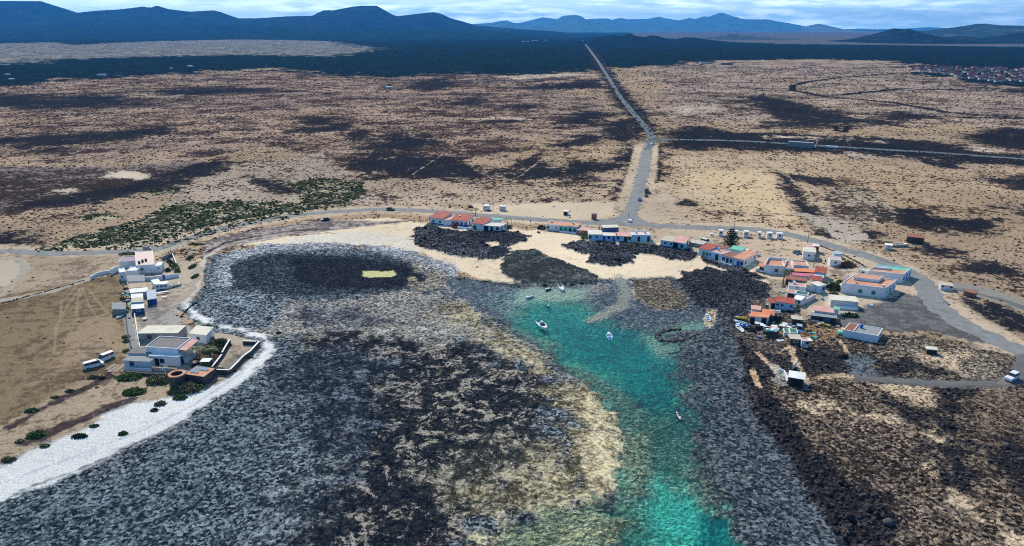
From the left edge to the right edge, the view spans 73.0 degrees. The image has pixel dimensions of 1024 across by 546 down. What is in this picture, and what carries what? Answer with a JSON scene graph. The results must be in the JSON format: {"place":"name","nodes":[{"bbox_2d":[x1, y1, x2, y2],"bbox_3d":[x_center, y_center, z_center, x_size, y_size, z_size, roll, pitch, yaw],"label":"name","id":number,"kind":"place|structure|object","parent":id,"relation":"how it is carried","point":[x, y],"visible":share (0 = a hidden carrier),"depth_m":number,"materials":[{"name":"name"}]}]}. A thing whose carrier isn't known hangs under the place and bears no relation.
{"place":"outdoors","nodes":[
{"label":"outdoors","id":0,"kind":"place"},
{"bbox_2d":[0,257,30,296],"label":"track","id":1,"kind":"structure","parent":0,"point":[25,268],"depth_m":255.02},
{"bbox_2d":[0,240,191,301],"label":"track","id":2,"kind":"structure","parent":0,"point":[172,248],"depth_m":241.23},
{"bbox_2d":[123,312,138,349],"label":"path","id":3,"kind":"structure","parent":0,"point":[131,332],"depth_m":205.69,"materials":[{"name":"grey concrete"}]},
{"bbox_2d":[167,242,202,306],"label":"track","id":4,"kind":"structure","parent":0,"point":[192,284],"depth_m":243.53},
{"bbox_2d":[0,24,580,39],"bbox_3d":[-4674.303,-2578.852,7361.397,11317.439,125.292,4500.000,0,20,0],"label":"hills","id":5,"kind":"structure","parent":0,"point":[145,32],"depth_m":6437.67,"materials":[{"name":"stone"}]},
{"bbox_2d":[0,1,589,35],"bbox_3d":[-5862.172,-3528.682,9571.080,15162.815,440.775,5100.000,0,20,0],"label":"hills","id":6,"kind":"structure","parent":0,"point":[27,13],"depth_m":8835.20,"materials":[{"name":"stone"}]},
{"bbox_2d":[0,30,1023,545],"bbox_3d":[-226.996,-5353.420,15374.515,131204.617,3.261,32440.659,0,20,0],"label":"ground","id":7,"kind":"structure","parent":0,"point":[390,384],"depth_m":225.07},
{"bbox_2d":[24,429,48,439],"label":"bush","id":8,"kind":"object","parent":7,"relation":"on","point":[34,434],"visible":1,"depth_m":152.20,"materials":[{"name":"green plant"}]},
{"bbox_2d":[83,359,104,369],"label":"van","id":9,"kind":"object","parent":7,"relation":"on","point":[89,364],"visible":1,"depth_m":182.92,"materials":[{"name":"white paint"}]},
{"bbox_2d":[97,350,115,360],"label":"van","id":10,"kind":"object","parent":7,"relation":"on","point":[107,355],"visible":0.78,"depth_m":187.31,"materials":[{"name":"white paint"}]},
{"bbox_2d":[112,303,126,314],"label":"shed","id":11,"kind":"structure","parent":7,"relation":"on","point":[118,308],"depth_m":217.10,"materials":[{"name":"grey concrete"}]},
{"bbox_2d":[118,268,126,280],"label":"house","id":12,"kind":"structure","parent":7,"relation":"on","point":[122,274],"depth_m":246.31,"materials":[{"name":"white paint"}]},
{"bbox_2d":[119,256,135,267],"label":"house","id":13,"kind":"structure","parent":7,"relation":"on","point":[126,261],"depth_m":260.41,"materials":[{"name":"white paint"}]},
{"bbox_2d":[113,372,143,381],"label":"bush","id":14,"kind":"object","parent":7,"relation":"on","point":[123,376],"visible":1,"depth_m":177.38,"materials":[{"name":"green plant"}]},
{"bbox_2d":[121,386,146,396],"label":"bush","id":15,"kind":"object","parent":7,"relation":"on","point":[131,391],"visible":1,"depth_m":170.09,"materials":[{"name":"green plant"}]},
{"bbox_2d":[126,266,141,274],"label":"house","id":16,"kind":"structure","parent":7,"relation":"on","point":[135,270],"depth_m":250.22,"materials":[{"name":"white paint"}]},
{"bbox_2d":[127,275,144,283],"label":"shed","id":17,"kind":"structure","parent":7,"relation":"on","point":[135,279],"depth_m":241.87,"materials":[{"name":"grey paint"}]},
{"bbox_2d":[128,282,145,290],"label":"shed","id":18,"kind":"structure","parent":7,"relation":"on","point":[136,285],"depth_m":236.52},
{"bbox_2d":[123,367,151,371],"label":"garden wall","id":19,"kind":"structure","parent":7,"relation":"on","point":[138,369],"depth_m":181.41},
{"bbox_2d":[131,304,144,314],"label":"shed","id":20,"kind":"structure","parent":7,"relation":"on","point":[137,308],"depth_m":217.90,"materials":[{"name":"white paint"}]},
{"bbox_2d":[122,355,155,367],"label":"house","id":21,"kind":"structure","parent":7,"relation":"on","point":[139,361],"depth_m":182.98,"materials":[{"name":"white paint"}]},
{"bbox_2d":[130,287,147,296],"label":"shed","id":22,"kind":"structure","parent":7,"relation":"on","point":[144,290],"depth_m":231.57,"materials":[{"name":"white paint"}]},
{"bbox_2d":[127,347,151,355],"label":"house","id":23,"kind":"structure","parent":7,"relation":"on","point":[137,351],"depth_m":185.88,"materials":[{"name":"grey concrete"}]},
{"bbox_2d":[135,250,155,272],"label":"house","id":24,"kind":"structure","parent":7,"relation":"on","point":[148,266],"depth_m":257.25,"materials":[{"name":"white paint"}]},
{"bbox_2d":[125,371,167,376],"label":"garden wall","id":25,"kind":"structure","parent":7,"relation":"on","point":[146,374],"depth_m":178.79,"materials":[{"name":"stone"}]},
{"bbox_2d":[147,289,156,304],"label":"shack","id":26,"kind":"structure","parent":7,"relation":"on","point":[151,297],"depth_m":225.71,"materials":[{"name":"blue paint"}]},
{"bbox_2d":[145,374,168,385],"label":"bush","id":27,"kind":"object","parent":7,"relation":"on","point":[158,378],"visible":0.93,"depth_m":175.15,"materials":[{"name":"green plant"}]},
{"bbox_2d":[155,261,164,272],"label":"house","id":28,"kind":"structure","parent":7,"relation":"on","point":[159,266],"depth_m":255.16,"materials":[{"name":"white paint"}]},
{"bbox_2d":[137,325,186,341],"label":"house","id":29,"kind":"structure","parent":7,"relation":"on","point":[151,333],"depth_m":198.97,"materials":[{"name":"white paint"}]},
{"bbox_2d":[155,281,170,289],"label":"caravan","id":30,"kind":"object","parent":7,"relation":"on","point":[162,285],"visible":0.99,"depth_m":237.29,"materials":[{"name":"white paint"}]},
{"bbox_2d":[151,367,177,371],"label":"garden wall","id":31,"kind":"structure","parent":7,"relation":"on","point":[158,369],"depth_m":181.38,"materials":[{"name":"beige paint"}]},
{"bbox_2d":[149,352,184,365],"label":"house","id":32,"kind":"structure","parent":7,"relation":"on","point":[168,359],"depth_m":184.23,"materials":[{"name":"white paint"}]},
{"bbox_2d":[145,336,199,362],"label":"house","id":33,"kind":"structure","parent":7,"relation":"on","point":[168,344],"depth_m":187.46,"materials":[{"name":"paint"}]},
{"bbox_2d":[168,369,186,387],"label":"stone tower","id":34,"kind":"structure","parent":7,"relation":"on","point":[177,377],"depth_m":173.05,"materials":[{"name":"stone"}]},
{"bbox_2d":[170,379,204,394],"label":"bush","id":35,"kind":"object","parent":7,"relation":"on","point":[185,386],"visible":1,"depth_m":171.41,"materials":[{"name":"green plant"}]},
{"bbox_2d":[185,346,205,360],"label":"palm tree","id":36,"kind":"object","parent":7,"relation":"on","point":[196,351],"visible":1,"depth_m":185.09,"materials":[{"name":"green plant"}]},
{"bbox_2d":[35,177,366,251],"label":"undergrowth","id":37,"kind":"object","parent":7,"relation":"on","point":[204,218],"visible":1,"depth_m":330.29,"materials":[{"name":"plant"}]},
{"bbox_2d":[185,365,216,384],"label":"house","id":38,"kind":"structure","parent":7,"relation":"on","point":[202,377],"depth_m":175.15,"materials":[{"name":"stone"}]},
{"bbox_2d":[189,325,213,343],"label":"house","id":39,"kind":"structure","parent":7,"relation":"on","point":[202,334],"depth_m":198.32,"materials":[{"name":"white paint"}]},
{"bbox_2d":[201,345,218,357],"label":"palm tree","id":40,"kind":"object","parent":7,"relation":"on","point":[209,348],"visible":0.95,"depth_m":188.50,"materials":[{"name":"green plant"}]},
{"bbox_2d":[229,341,259,373],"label":"garden wall","id":41,"kind":"structure","parent":7,"relation":"on","point":[242,358],"depth_m":187.54,"materials":[{"name":"stone"}]},
{"bbox_2d":[429,211,451,224],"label":"house","id":42,"kind":"structure","parent":7,"relation":"on","point":[437,217],"depth_m":318.25,"materials":[{"name":"tile"}]},
{"bbox_2d":[451,213,474,226],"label":"house","id":43,"kind":"structure","parent":7,"relation":"on","point":[463,220],"depth_m":315.09,"materials":[{"name":"paint"}]},
{"bbox_2d":[472,217,492,229],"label":"house","id":44,"kind":"structure","parent":7,"relation":"on","point":[479,223],"depth_m":310.48,"materials":[{"name":"tile"}]},
{"bbox_2d":[483,222,506,230],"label":"house","id":45,"kind":"structure","parent":7,"relation":"on","point":[493,226],"depth_m":306.78,"materials":[{"name":"white paint"}]},
{"bbox_2d":[0,66,1023,394],"bbox_3d":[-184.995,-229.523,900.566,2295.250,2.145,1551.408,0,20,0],"label":"scrub","id":46,"kind":"object","parent":7,"relation":"on","point":[328,90],"visible":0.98,"depth_m":579.05,"materials":[{"name":"plant"}]},
{"bbox_2d":[546,220,561,230],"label":"house","id":47,"kind":"structure","parent":7,"relation":"on","point":[551,225],"depth_m":307.57,"materials":[{"name":"paint"}]},
{"bbox_2d":[568,222,581,231],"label":"house","id":48,"kind":"structure","parent":7,"relation":"on","point":[573,226],"depth_m":304.65,"materials":[{"name":"teal paint"}]},
{"bbox_2d":[577,227,590,235],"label":"ruined house","id":49,"kind":"structure","parent":7,"relation":"on","point":[582,230],"depth_m":301.10,"materials":[{"name":"tile"}]},
{"bbox_2d":[588,230,601,240],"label":"house","id":50,"kind":"structure","parent":7,"relation":"on","point":[594,235],"depth_m":293.22,"materials":[{"name":"white paint"}]},
{"bbox_2d":[601,232,616,240],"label":"house","id":51,"kind":"structure","parent":7,"relation":"on","point":[608,236],"depth_m":292.65,"materials":[{"name":"blue paint"}]},
{"bbox_2d":[601,225,618,232],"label":"shed","id":52,"kind":"structure","parent":7,"relation":"on","point":[610,228],"depth_m":303.99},
{"bbox_2d":[615,232,631,241],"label":"house","id":53,"kind":"structure","parent":7,"relation":"on","point":[624,236],"depth_m":292.07,"materials":[{"name":"blue paint"}]},
{"bbox_2d":[630,231,650,241],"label":"house","id":54,"kind":"structure","parent":7,"relation":"on","point":[641,236],"depth_m":292.05,"materials":[{"name":"blue paint"}]},
{"bbox_2d":[455,283,827,545],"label":"pebbles","id":55,"kind":"object","parent":7,"relation":"on","point":[690,425],"visible":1,"depth_m":157.21,"materials":[{"name":"grey stone"}]},
{"bbox_2d":[661,236,674,246],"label":"house","id":56,"kind":"structure","parent":7,"relation":"on","point":[666,240],"depth_m":284.97,"materials":[{"name":"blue paint"}]},
{"bbox_2d":[654,327,681,339],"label":"stone wall","id":57,"kind":"structure","parent":7,"relation":"on","point":[658,334],"depth_m":206.35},
{"bbox_2d":[658,332,698,342],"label":"stone wall","id":58,"kind":"structure","parent":7,"relation":"on","point":[682,339],"depth_m":200.53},
{"bbox_2d":[672,235,688,249],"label":"house","id":59,"kind":"structure","parent":7,"relation":"on","point":[681,242],"depth_m":282.68,"materials":[{"name":"teal paint"}]},
{"bbox_2d":[689,239,706,246],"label":"shed","id":60,"kind":"structure","parent":7,"relation":"on","point":[696,243],"depth_m":285.31,"materials":[{"name":"beige concrete"}]},
{"bbox_2d":[698,243,718,257],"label":"house","id":61,"kind":"structure","parent":7,"relation":"on","point":[705,249],"depth_m":273.01,"materials":[{"name":"tile"}]},
{"bbox_2d":[409,223,1023,545],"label":"rubble","id":62,"kind":"object","parent":7,"relation":"on","point":[850,517],"visible":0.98,"depth_m":170.88,"materials":[{"name":"stone"}]},
{"bbox_2d":[708,247,731,260],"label":"house","id":63,"kind":"structure","parent":7,"relation":"on","point":[716,253],"depth_m":269.41,"materials":[{"name":"white paint"}]},
{"bbox_2d":[722,252,737,264],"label":"house","id":64,"kind":"structure","parent":7,"relation":"on","point":[728,258],"depth_m":265.13,"materials":[{"name":"white paint"}]},
{"bbox_2d":[721,227,739,247],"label":"pine tree","id":65,"kind":"object","parent":7,"relation":"on","point":[731,241],"visible":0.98,"depth_m":280.71,"materials":[{"name":"green plant"}]},
{"bbox_2d":[729,245,745,253],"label":"house","id":66,"kind":"structure","parent":7,"relation":"on","point":[737,249],"depth_m":272.77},
{"bbox_2d":[733,250,757,266],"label":"house","id":67,"kind":"structure","parent":7,"relation":"on","point":[745,258],"depth_m":263.33,"materials":[{"name":"ceramic"}]},
{"bbox_2d":[749,309,773,323],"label":"shack","id":68,"kind":"structure","parent":7,"relation":"on","point":[762,315],"depth_m":210.56,"materials":[{"name":"orange"}]},
{"bbox_2d":[763,325,778,337],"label":"junk shack","id":69,"kind":"structure","parent":7,"relation":"on","point":[772,331],"depth_m":201.91,"materials":[{"name":"stone"}]},
{"bbox_2d":[763,257,787,274],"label":"house","id":70,"kind":"structure","parent":7,"relation":"on","point":[773,265],"depth_m":253.87,"materials":[{"name":"paint"}]},
{"bbox_2d":[775,296,794,310],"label":"house","id":71,"kind":"structure","parent":7,"relation":"on","point":[784,303],"depth_m":221.07,"materials":[{"name":"blue paint"}]},
{"bbox_2d":[782,260,793,274],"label":"house","id":72,"kind":"structure","parent":7,"relation":"on","point":[789,266],"depth_m":253.55,"materials":[{"name":"paint"}]},
{"bbox_2d":[787,334,800,344],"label":"hut","id":73,"kind":"object","parent":7,"relation":"on","point":[793,339],"visible":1,"depth_m":196.59,"materials":[{"name":"stone"}]},
{"bbox_2d":[785,275,806,284],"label":"house","id":74,"kind":"structure","parent":7,"relation":"on","point":[796,279],"depth_m":242.57,"materials":[{"name":"stone"}]},
{"bbox_2d":[788,370,805,387],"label":"hut","id":75,"kind":"object","parent":7,"relation":"on","point":[796,378],"visible":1,"depth_m":173.49,"materials":[{"name":"paint"}]},
{"bbox_2d":[790,379,801,386],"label":"doorway","id":76,"kind":"structure","parent":75,"relation":"in","point":[794,382],"depth_m":173.29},
{"bbox_2d":[788,281,805,291],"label":"house","id":77,"kind":"structure","parent":7,"relation":"on","point":[795,285],"depth_m":236.26,"materials":[{"name":"white paint"}]},
{"bbox_2d":[791,315,802,323],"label":"hut","id":78,"kind":"object","parent":7,"relation":"on","point":[795,319],"visible":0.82,"depth_m":209.90,"materials":[{"name":"stone"}]},
{"bbox_2d":[791,260,808,268],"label":"house","id":79,"kind":"structure","parent":7,"relation":"on","point":[799,264],"depth_m":256.47,"materials":[{"name":"ceramic"}]},
{"bbox_2d":[787,141,813,147],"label":"concrete building","id":80,"kind":"structure","parent":7,"relation":"on","point":[798,144],"depth_m":520.64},
{"bbox_2d":[790,272,813,280],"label":"shed","id":81,"kind":"structure","parent":7,"relation":"on","point":[806,275],"depth_m":246.78,"materials":[{"name":"pink"}]},
{"bbox_2d":[793,268,815,273],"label":"house","id":82,"kind":"structure","parent":7,"relation":"on","point":[801,270],"depth_m":249.94,"materials":[{"name":"stone"}]},
{"bbox_2d":[800,337,808,347],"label":"outhouse","id":83,"kind":"structure","parent":7,"relation":"on","point":[804,342],"depth_m":194.57,"materials":[{"name":"white paint"}]},
{"bbox_2d":[802,247,815,259],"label":"house","id":84,"kind":"structure","parent":7,"relation":"on","point":[808,253],"depth_m":269.25,"materials":[{"name":"white paint"}]},
{"bbox_2d":[810,281,826,292],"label":"house","id":85,"kind":"structure","parent":7,"relation":"on","point":[819,287],"depth_m":235.44,"materials":[{"name":"blue paint"}]},
{"bbox_2d":[815,266,827,279],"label":"house","id":86,"kind":"structure","parent":7,"relation":"on","point":[821,270],"depth_m":248.28,"materials":[{"name":"tile"}]},
{"bbox_2d":[810,312,836,323],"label":"house","id":87,"kind":"structure","parent":7,"relation":"on","point":[827,318],"depth_m":211.43,"materials":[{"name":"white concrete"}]},
{"bbox_2d":[813,305,834,314],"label":"house","id":88,"kind":"structure","parent":7,"relation":"on","point":[823,309],"depth_m":214.52,"materials":[{"name":"pink"}]},
{"bbox_2d":[825,281,840,290],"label":"bush","id":89,"kind":"object","parent":7,"relation":"on","point":[833,285],"visible":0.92,"depth_m":237.51,"materials":[{"name":"green plant"}]},
{"bbox_2d":[827,256,841,266],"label":"house","id":90,"kind":"structure","parent":7,"relation":"on","point":[833,261],"depth_m":261.10,"materials":[{"name":"white paint"}]},
{"bbox_2d":[827,294,858,306],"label":"shed","id":91,"kind":"structure","parent":7,"relation":"on","point":[837,300],"depth_m":222.70,"materials":[{"name":"paint"}]},
{"bbox_2d":[836,261,858,268],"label":"bush","id":92,"kind":"object","parent":7,"relation":"on","point":[847,263],"visible":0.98,"depth_m":260.67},
{"bbox_2d":[842,322,882,342],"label":"house","id":93,"kind":"structure","parent":7,"relation":"on","point":[872,334],"depth_m":200.23,"materials":[{"name":"white paint"}]},
{"bbox_2d":[840,274,896,297],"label":"house","id":94,"kind":"structure","parent":7,"relation":"on","point":[864,288],"depth_m":233.33,"materials":[{"name":"paint"}]},
{"bbox_2d":[868,264,911,282],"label":"house","id":95,"kind":"structure","parent":7,"relation":"on","point":[900,274],"depth_m":246.68,"materials":[{"name":"paint"}]},
{"bbox_2d":[906,233,924,243],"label":"ruined house","id":96,"kind":"structure","parent":7,"relation":"on","point":[916,238],"depth_m":289.58,"materials":[{"name":"stone"}]},
{"bbox_2d":[924,346,938,354],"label":"hut","id":97,"kind":"object","parent":7,"relation":"on","point":[930,350],"visible":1,"depth_m":190.86,"materials":[{"name":"paint"}]},
{"bbox_2d":[938,282,953,290],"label":"shed","id":98,"kind":"structure","parent":7,"relation":"on","point":[945,286],"depth_m":237.44,"materials":[{"name":"paint"}]},
{"bbox_2d":[963,289,977,297],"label":"shed","id":99,"kind":"structure","parent":7,"relation":"on","point":[970,293],"depth_m":231.69,"materials":[{"name":"brown brick"}]},
{"bbox_2d":[0,207,1023,354],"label":"road","id":100,"kind":"structure","parent":0,"point":[930,294],"depth_m":277.60,"materials":[{"name":"asphalt"}]},
{"bbox_2d":[0,0,1023,28],"label":"sky","id":101,"kind":"structure","parent":0,"point":[843,14],"materials":[{"name":"blue"}]},
{"bbox_2d":[473,15,651,31],"bbox_3d":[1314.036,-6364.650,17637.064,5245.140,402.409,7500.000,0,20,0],"label":"mountains","id":102,"kind":"structure","parent":0,"point":[572,23],"depth_m":15899.17,"materials":[{"name":"blue"}]},
{"bbox_2d":[582,40,654,143],"bbox_3d":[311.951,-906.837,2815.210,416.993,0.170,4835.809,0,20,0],"label":"road","id":103,"kind":"structure","parent":0,"point":[642,124],"depth_m":853.85,"materials":[{"name":"asphalt"}]},
{"bbox_2d":[592,140,653,223],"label":"road","id":104,"kind":"structure","parent":0,"point":[634,204],"depth_m":383.48,"materials":[{"name":"asphalt"}]},
{"bbox_2d":[626,205,670,228],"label":"road","id":105,"kind":"structure","parent":0,"point":[638,219],"depth_m":318.78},
{"bbox_2d":[521,13,806,30],"bbox_3d":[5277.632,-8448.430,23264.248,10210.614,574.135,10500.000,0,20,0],"label":"mountains","id":106,"kind":"structure","parent":0,"point":[720,22],"depth_m":20789.03,"materials":[{"name":"stone"}]},
{"bbox_2d":[576,33,774,43],"bbox_3d":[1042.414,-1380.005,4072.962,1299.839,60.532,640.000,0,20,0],"label":"hills","id":107,"kind":"structure","parent":0,"point":[629,38],"depth_m":3948.42,"materials":[{"name":"stone"}]},
{"bbox_2d":[701,34,800,39],"bbox_3d":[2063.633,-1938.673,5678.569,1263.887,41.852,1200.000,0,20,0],"label":"hills","id":108,"kind":"structure","parent":0,"point":[733,37],"depth_m":5435.30,"materials":[{"name":"blue"}]},
{"bbox_2d":[801,24,852,30],"bbox_3d":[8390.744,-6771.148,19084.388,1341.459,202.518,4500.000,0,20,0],"label":"mountains","id":109,"kind":"structure","parent":0,"point":[818,27],"depth_m":18402.79,"materials":[{"name":"stone"}]},
{"bbox_2d":[646,134,1023,159],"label":"road","id":110,"kind":"structure","parent":0,"point":[844,147],"depth_m":517.37,"materials":[{"name":"asphalt"}]},
{"bbox_2d":[853,273,883,282],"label":"roof","id":111,"kind":"structure","parent":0,"point":[868,277],"depth_m":236.87,"materials":[{"name":"ceramic"}]},
{"bbox_2d":[846,27,942,30],"bbox_3d":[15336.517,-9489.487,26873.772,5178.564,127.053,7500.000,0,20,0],"label":"mountains","id":112,"kind":"structure","parent":0,"point":[923,28],"depth_m":26250.01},
{"bbox_2d":[832,29,1023,43],"bbox_3d":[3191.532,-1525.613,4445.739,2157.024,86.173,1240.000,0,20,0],"label":"hills","id":113,"kind":"structure","parent":0,"point":[900,36],"depth_m":4243.61,"materials":[{"name":"stone"}]},
{"bbox_2d":[854,354,1023,387],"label":"track","id":114,"kind":"structure","parent":0,"point":[1019,364],"depth_m":176.27,"materials":[{"name":"gravel"}]},
{"bbox_2d":[1004,370,1019,381],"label":"off road car","id":115,"kind":"object","parent":114,"relation":"on","point":[1012,376],"visible":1,"depth_m":176.45,"materials":[{"name":"white paint"}]},
{"bbox_2d":[859,24,1023,37],"bbox_3d":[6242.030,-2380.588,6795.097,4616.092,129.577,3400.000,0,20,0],"label":"mountains","id":116,"kind":"structure","parent":0,"point":[980,30],"depth_m":6458.95,"materials":[{"name":"blue"}]},
{"bbox_2d":[937,285,1023,309],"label":"wall","id":117,"kind":"structure","parent":0,"point":[1014,304],"depth_m":229.59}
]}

